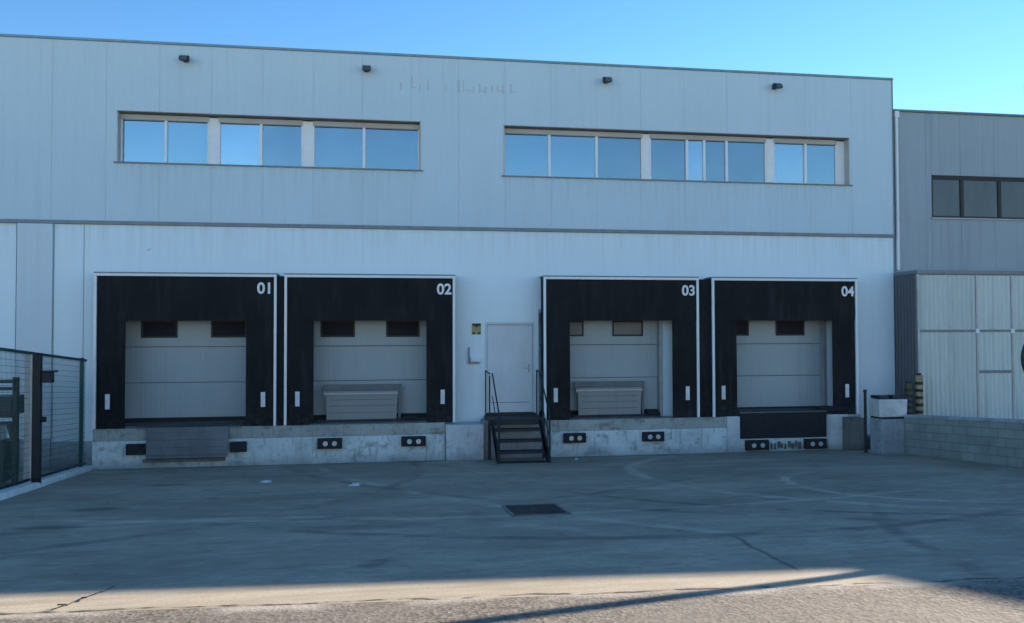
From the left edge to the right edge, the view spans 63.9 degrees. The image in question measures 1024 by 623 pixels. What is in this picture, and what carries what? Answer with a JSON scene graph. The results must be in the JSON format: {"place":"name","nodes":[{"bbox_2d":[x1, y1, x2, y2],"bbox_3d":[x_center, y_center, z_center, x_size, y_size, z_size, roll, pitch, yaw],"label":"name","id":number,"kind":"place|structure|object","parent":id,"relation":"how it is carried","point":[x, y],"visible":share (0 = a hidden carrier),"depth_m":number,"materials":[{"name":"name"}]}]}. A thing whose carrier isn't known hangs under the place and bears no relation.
{"place":"outdoors","nodes":[
{"label":"outdoors","id":0,"kind":"place"},
{"bbox_2d":[0,448,1023,614],"bbox_3d":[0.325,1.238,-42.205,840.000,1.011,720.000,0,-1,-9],"label":"ground","id":1,"kind":"structure","parent":0,"point":[200,537],"depth_m":8.77,"materials":[{"name":"grey concrete"}]},
{"bbox_2d":[0,377,23,481],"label":"steel rack","id":2,"kind":"object","parent":1,"relation":"on","point":[16,399],"visible":0.5,"depth_m":13.90,"materials":[{"name":"metal"}]},
{"bbox_2d":[0,465,92,500],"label":"kerb","id":3,"kind":"structure","parent":1,"relation":"on","point":[6,493],"depth_m":13.69,"materials":[{"name":"white paint"}]},
{"bbox_2d":[23,353,57,483],"bbox_3d":[-7.730,1.753,13.485,0.470,2.143,0.120,0,-1,-9],"label":"gate post","id":4,"kind":"object","parent":3,"relation":"on","point":[38,377],"visible":0.9,"depth_m":13.42,"materials":[{"name":"metal"}]},
{"bbox_2d":[0,347,86,489],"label":"fence","id":5,"kind":"object","parent":3,"relation":"on","point":[46,424],"visible":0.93,"depth_m":14.36,"materials":[{"name":"black metal"}]},
{"bbox_2d":[51,585,114,609],"bbox_3d":[-3.122,2.098,6.056,0.073,0.065,0.687,0,-1,10],"label":"crack","id":6,"kind":"object","parent":1,"relation":"on","point":[80,598],"visible":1,"depth_m":5.98,"materials":[{"name":"black"}]},
{"bbox_2d":[260,480,271,482],"bbox_3d":[-4.130,2.837,13.757,0.182,0.046,0.139,-1,-2,29],"label":"paper scrap","id":7,"kind":"object","parent":1,"relation":"on","point":[265,481],"visible":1,"depth_m":13.72,"materials":[{"name":"white paper"}]},
{"bbox_2d":[0,34,894,469],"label":"warehouse building","id":8,"kind":"structure","parent":1,"relation":"on","point":[496,186],"depth_m":18.33,"materials":[{"name":"metal"}]},
{"bbox_2d":[120,114,209,163],"bbox_3d":[-7.435,-3.676,17.628,1.805,1.058,0.080,0,-1,-9],"label":"window","id":9,"kind":"structure","parent":8,"relation":"in","point":[144,138],"depth_m":17.62,"materials":[{"name":"blue glass"}]},
{"bbox_2d":[179,54,189,61],"bbox_3d":[-6.940,-5.364,17.407,0.180,0.148,0.275,0,-1,-9],"label":"floodlight","id":10,"kind":"object","parent":8,"relation":"attached to","point":[184,58],"visible":1,"depth_m":17.30,"materials":[{"name":"paint"}]},
{"bbox_2d":[125,321,245,422],"bbox_3d":[-6.806,1.155,17.601,2.870,2.393,0.068,0,-1,-9],"label":"dock door","id":11,"kind":"structure","parent":8,"relation":"in","point":[192,371],"depth_m":17.55,"materials":[{"name":"metal"}]},
{"bbox_2d":[92,272,279,428],"bbox_3d":[-6.761,0.796,17.192,3.610,3.200,0.500,0,-1,-9],"label":"dock shelter","id":12,"kind":"object","parent":8,"relation":"attached to","point":[122,298],"visible":0.99,"depth_m":16.99,"materials":[{"name":"black fabric"}]},
{"bbox_2d":[218,117,302,165],"bbox_3d":[-5.477,-3.674,17.937,1.780,1.058,0.080,0,-1,-9],"label":"window","id":13,"kind":"structure","parent":8,"relation":"in","point":[242,141],"depth_m":17.93,"materials":[{"name":"blue glass"}]},
{"bbox_2d":[277,273,454,425],"bbox_3d":[-3.122,0.801,17.767,3.760,3.200,0.500,0,-1,-9],"label":"dock shelter","id":14,"kind":"object","parent":8,"relation":"attached to","point":[305,301],"visible":1,"depth_m":17.54,"materials":[{"name":"black fabric"}]},
{"bbox_2d":[313,121,418,169],"bbox_3d":[-3.237,-3.671,18.291,2.335,1.058,0.080,0,-1,-9],"label":"window","id":15,"kind":"structure","parent":8,"relation":"in","point":[335,144],"depth_m":18.29,"materials":[{"name":"blue glass"}]},
{"bbox_2d":[362,65,370,71],"bbox_3d":[-3.186,-5.330,17.998,0.180,0.148,0.275,0,-1,-9],"label":"floodlight","id":16,"kind":"object","parent":8,"relation":"attached to","point":[366,68],"visible":1,"depth_m":17.88,"materials":[{"name":"paint"}]},
{"bbox_2d":[313,321,425,418],"bbox_3d":[-3.132,1.160,18.181,2.870,2.393,0.068,0,-1,-9],"label":"dock door","id":17,"kind":"structure","parent":8,"relation":"in","point":[345,352],"depth_m":18.18,"materials":[{"name":"metal"}]},
{"bbox_2d":[468,347,480,363],"bbox_3d":[-0.829,0.981,18.330,0.285,0.375,0.099,0,-1,-9],"label":"wall box","id":18,"kind":"object","parent":8,"relation":"attached to","point":[474,360],"visible":1,"depth_m":18.31,"materials":[{"name":"grey metal"}]},
{"bbox_2d":[471,323,481,334],"bbox_3d":[-0.795,0.390,18.391,0.230,0.280,0.018,0,-1,-9],"label":"warning sign","id":19,"kind":"object","parent":8,"relation":"attached to","point":[476,328],"visible":1,"depth_m":18.39,"materials":[{"name":"yellow paint"}]},
{"bbox_2d":[487,325,532,412],"bbox_3d":[-0.049,1.289,18.563,1.034,1.967,0.089,0,-1,-9],"label":"entry door","id":20,"kind":"structure","parent":8,"relation":"in","point":[509,347],"depth_m":18.55,"materials":[{"name":"paint"}]},
{"bbox_2d":[505,128,642,178],"bbox_3d":[1.431,-3.626,19.027,3.295,1.118,0.080,0,-1,-9],"label":"window","id":21,"kind":"structure","parent":8,"relation":"in","point":[528,152],"depth_m":19.03,"materials":[{"name":"blue glass"}]},
{"bbox_2d":[539,312,657,414],"bbox_3d":[1.990,1.166,18.990,2.840,2.393,0.068,0,-1,-9],"label":"dock door","id":22,"kind":"structure","parent":8,"relation":"in","point":[599,350],"depth_m":19.03,"materials":[{"name":"metal"}]},
{"bbox_2d":[603,76,611,83],"bbox_3d":[2.178,-5.313,18.845,0.180,0.148,0.275,0,-1,-9],"label":"floodlight","id":23,"kind":"object","parent":8,"relation":"attached to","point":[606,80],"visible":1,"depth_m":18.73,"materials":[{"name":"paint"}]},
{"bbox_2d":[539,275,699,419],"bbox_3d":[2.445,0.808,18.645,3.610,3.200,0.500,0,-1,-9],"label":"dock shelter","id":24,"kind":"object","parent":8,"relation":"attached to","point":[565,300],"visible":0.97,"depth_m":18.45,"materials":[{"name":"black fabric"}]},
{"bbox_2d":[649,134,766,181],"bbox_3d":[4.668,-3.622,19.538,2.920,1.118,0.080,0,-1,-9],"label":"window","id":25,"kind":"structure","parent":8,"relation":"in","point":[671,156],"depth_m":19.54,"materials":[{"name":"blue glass"}]},
{"bbox_2d":[772,83,782,89],"bbox_3d":[6.287,-5.348,19.494,0.180,0.148,0.275,0,-1,-9],"label":"floodlight","id":26,"kind":"object","parent":8,"relation":"attached to","point":[775,86],"visible":1,"depth_m":19.41,"materials":[{"name":"paint"}]},
{"bbox_2d":[736,320,820,408],"bbox_3d":[5.975,1.171,19.619,2.970,2.393,0.068,0,-1,-9],"label":"dock door","id":27,"kind":"structure","parent":8,"relation":"in","point":[778,361],"depth_m":19.66,"materials":[{"name":"metal"}]},
{"bbox_2d":[699,277,858,416],"bbox_3d":[6.163,0.812,19.232,3.920,3.200,0.500,0,-1,-9],"label":"dock shelter","id":28,"kind":"object","parent":8,"relation":"attached to","point":[725,303],"visible":0.99,"depth_m":18.98,"materials":[{"name":"black fabric"}]},
{"bbox_2d":[772,138,836,183],"bbox_3d":[7.103,-3.619,19.922,1.650,1.118,0.080,0,-1,-9],"label":"window","id":29,"kind":"structure","parent":8,"relation":"in","point":[810,161],"depth_m":19.92,"materials":[{"name":"blue glass"}]},
{"bbox_2d":[446,424,483,460],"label":"concrete block","id":30,"kind":"structure","parent":1,"relation":"on","point":[464,441],"depth_m":17.64,"materials":[{"name":"grey concrete"}]},
{"bbox_2d":[92,412,860,469],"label":"loading platform","id":31,"kind":"structure","parent":1,"relation":"on","point":[281,444],"depth_m":17.65,"materials":[{"name":"grey concrete"}]},
{"bbox_2d":[126,444,145,454],"bbox_3d":[-7.641,2.802,16.686,0.370,0.220,0.098,0,-1,-9],"label":"dock bumper","id":32,"kind":"object","parent":31,"relation":"attached to","point":[135,449],"visible":1,"depth_m":16.64,"materials":[{"name":"rubber"}]},
{"bbox_2d":[136,422,245,462],"bbox_3d":[-6.691,2.718,17.147,2.050,0.726,0.803,0,-1,-9],"label":"dock leveller","id":33,"kind":"object","parent":31,"relation":"on","point":[188,442],"visible":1,"depth_m":16.81,"materials":[{"name":"metal"}]},
{"bbox_2d":[230,441,246,451],"bbox_3d":[-5.665,2.799,16.998,0.330,0.210,0.098,0,-1,-9],"label":"dock bumper","id":34,"kind":"object","parent":31,"relation":"attached to","point":[238,446],"visible":1,"depth_m":16.95,"materials":[{"name":"rubber"}]},
{"bbox_2d":[317,438,341,448],"bbox_3d":[-3.837,2.776,17.281,0.510,0.220,0.110,0,-1,-9],"label":"dock bumper","id":35,"kind":"object","parent":31,"relation":"attached to","point":[329,443],"visible":1,"depth_m":17.24,"materials":[{"name":"rubber"}]},
{"bbox_2d":[310,384,416,424],"bbox_3d":[-3.200,1.994,17.806,2.250,0.816,0.625,0,-1,-9],"label":"dock leveller","id":36,"kind":"object","parent":31,"relation":"on","point":[362,407],"visible":1,"depth_m":17.90,"materials":[{"name":"metal"}]},
{"bbox_2d":[401,436,425,446],"bbox_3d":[-2.104,2.773,17.555,0.520,0.210,0.110,0,-1,-9],"label":"dock bumper","id":37,"kind":"object","parent":31,"relation":"attached to","point":[406,441],"visible":1,"depth_m":17.51,"materials":[{"name":"rubber"}]},
{"bbox_2d":[563,433,585,442],"bbox_3d":[1.383,2.788,18.105,0.500,0.210,0.110,0,-1,-9],"label":"dock bumper","id":38,"kind":"object","parent":31,"relation":"attached to","point":[574,437],"visible":1,"depth_m":18.06,"materials":[{"name":"rubber"}]},
{"bbox_2d":[569,381,662,419],"bbox_3d":[2.312,2.001,18.676,2.210,0.816,0.625,0,-1,-9],"label":"dock leveller","id":39,"kind":"object","parent":31,"relation":"on","point":[613,400],"visible":0.99,"depth_m":18.77,"materials":[{"name":"metal"}]},
{"bbox_2d":[642,431,663,441],"bbox_3d":[3.161,2.800,18.386,0.500,0.210,0.110,0,-1,-9],"label":"dock bumper","id":40,"kind":"object","parent":31,"relation":"attached to","point":[652,436],"visible":1,"depth_m":18.34,"materials":[{"name":"rubber"}]},
{"bbox_2d":[737,406,848,451],"bbox_3d":[6.562,2.832,19.293,2.901,1.253,0.650,0,-1,-9],"label":"dock leveller","id":41,"kind":"object","parent":31,"relation":"on","point":[785,429],"visible":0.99,"depth_m":18.98,"materials":[{"name":"metal"}]},
{"bbox_2d":[745,440,768,450],"bbox_3d":[5.602,3.053,18.765,0.560,0.230,0.110,0,-1,-9],"label":"dock bumper","id":42,"kind":"object","parent":41,"relation":"attached to","point":[750,445],"visible":1,"depth_m":18.72,"materials":[{"name":"rubber"}]},
{"bbox_2d":[803,438,826,448],"bbox_3d":[7.014,3.054,18.988,0.540,0.230,0.110,0,-1,-9],"label":"dock bumper","id":43,"kind":"object","parent":41,"relation":"attached to","point":[815,443],"visible":1,"depth_m":18.95,"materials":[{"name":"rubber"}]},
{"bbox_2d":[484,370,550,463],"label":"metal stairs","id":44,"kind":"structure","parent":1,"relation":"on","point":[499,420],"depth_m":17.42,"materials":[{"name":"metal"}]},
{"bbox_2d":[501,503,571,516],"bbox_3d":[0.285,2.466,10.185,0.720,0.096,0.900,0,-1,-9],"label":"drain cover","id":45,"kind":"object","parent":1,"relation":"on","point":[534,509],"visible":0.96,"depth_m":10.13,"materials":[{"name":"metal"}]},
{"bbox_2d":[842,416,863,450],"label":"stained pier","id":46,"kind":"structure","parent":1,"relation":"on","point":[852,433],"depth_m":18.80,"materials":[{"name":"concrete"}]},
{"bbox_2d":[863,390,866,452],"bbox_3d":[7.792,2.429,18.105,0.076,1.408,0.080,0,-1,-9],"label":"steel post","id":47,"kind":"object","parent":1,"relation":"on","point":[865,421],"visible":0.94,"depth_m":18.09,"materials":[{"name":"black metal"}]},
{"bbox_2d":[870,417,903,453],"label":"concrete pier","id":48,"kind":"structure","parent":1,"relation":"on","point":[886,436],"depth_m":17.70,"materials":[{"name":"grey concrete"}]},
{"bbox_2d":[869,394,907,418],"bbox_3d":[8.201,2.070,17.895,0.699,0.492,0.400,0,-1,-9],"label":"white trough","id":49,"kind":"object","parent":48,"relation":"on","point":[887,406],"visible":1,"depth_m":17.72,"materials":[{"name":"paint"}]},
{"bbox_2d":[893,109,1023,418],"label":"neighbouring warehouse","id":50,"kind":"structure","parent":1,"relation":"on","point":[958,257],"depth_m":20.22,"materials":[{"name":"grey metal"}]},
{"bbox_2d":[931,175,1023,218],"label":"window","id":51,"kind":"structure","parent":50,"relation":"in","point":[952,196],"depth_m":20.60,"materials":[{"name":"black glass"}]},
{"bbox_2d":[903,415,1023,467],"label":"block wall","id":52,"kind":"structure","parent":1,"relation":"on","point":[997,441],"depth_m":15.80,"materials":[{"name":"grey concrete"}]},
{"bbox_2d":[1021,344,1023,370],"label":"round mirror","id":53,"kind":"object","parent":1,"relation":"on","point":[1022,357],"visible":1,"depth_m":11.56,"materials":[{"name":"black"}]},
{"bbox_2d":[0,579,1023,622],"bbox_3d":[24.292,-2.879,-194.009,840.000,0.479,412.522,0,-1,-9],"label":"street","id":54,"kind":"structure","parent":0,"point":[997,601],"depth_m":5.55,"materials":[{"name":"grey asphalt"}]},
{"bbox_2d":[0,0,1023,114],"label":"sky","id":55,"kind":"structure","parent":0,"point":[939,55],"materials":[{"name":"blue"}]},
{"bbox_2d":[867,434,870,447],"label":"neighbour yard","id":56,"kind":"structure","parent":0,"point":[868,441],"depth_m":19.40,"materials":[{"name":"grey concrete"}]},
{"bbox_2d":[904,381,912,414],"bbox_3d":[9.058,2.263,18.745,0.174,1.350,0.178,0,-1,-9],"label":"striped post","id":57,"kind":"object","parent":56,"relation":"on","point":[908,388],"visible":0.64,"depth_m":18.68,"materials":[{"name":"yellow paint"}]},
{"bbox_2d":[915,373,923,414],"bbox_3d":[9.293,2.172,18.734,0.164,1.530,0.168,0,-1,-9],"label":"striped post","id":58,"kind":"object","parent":56,"relation":"on","point":[919,410],"visible":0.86,"depth_m":18.68,"materials":[{"name":"yellow paint"}]}
]}

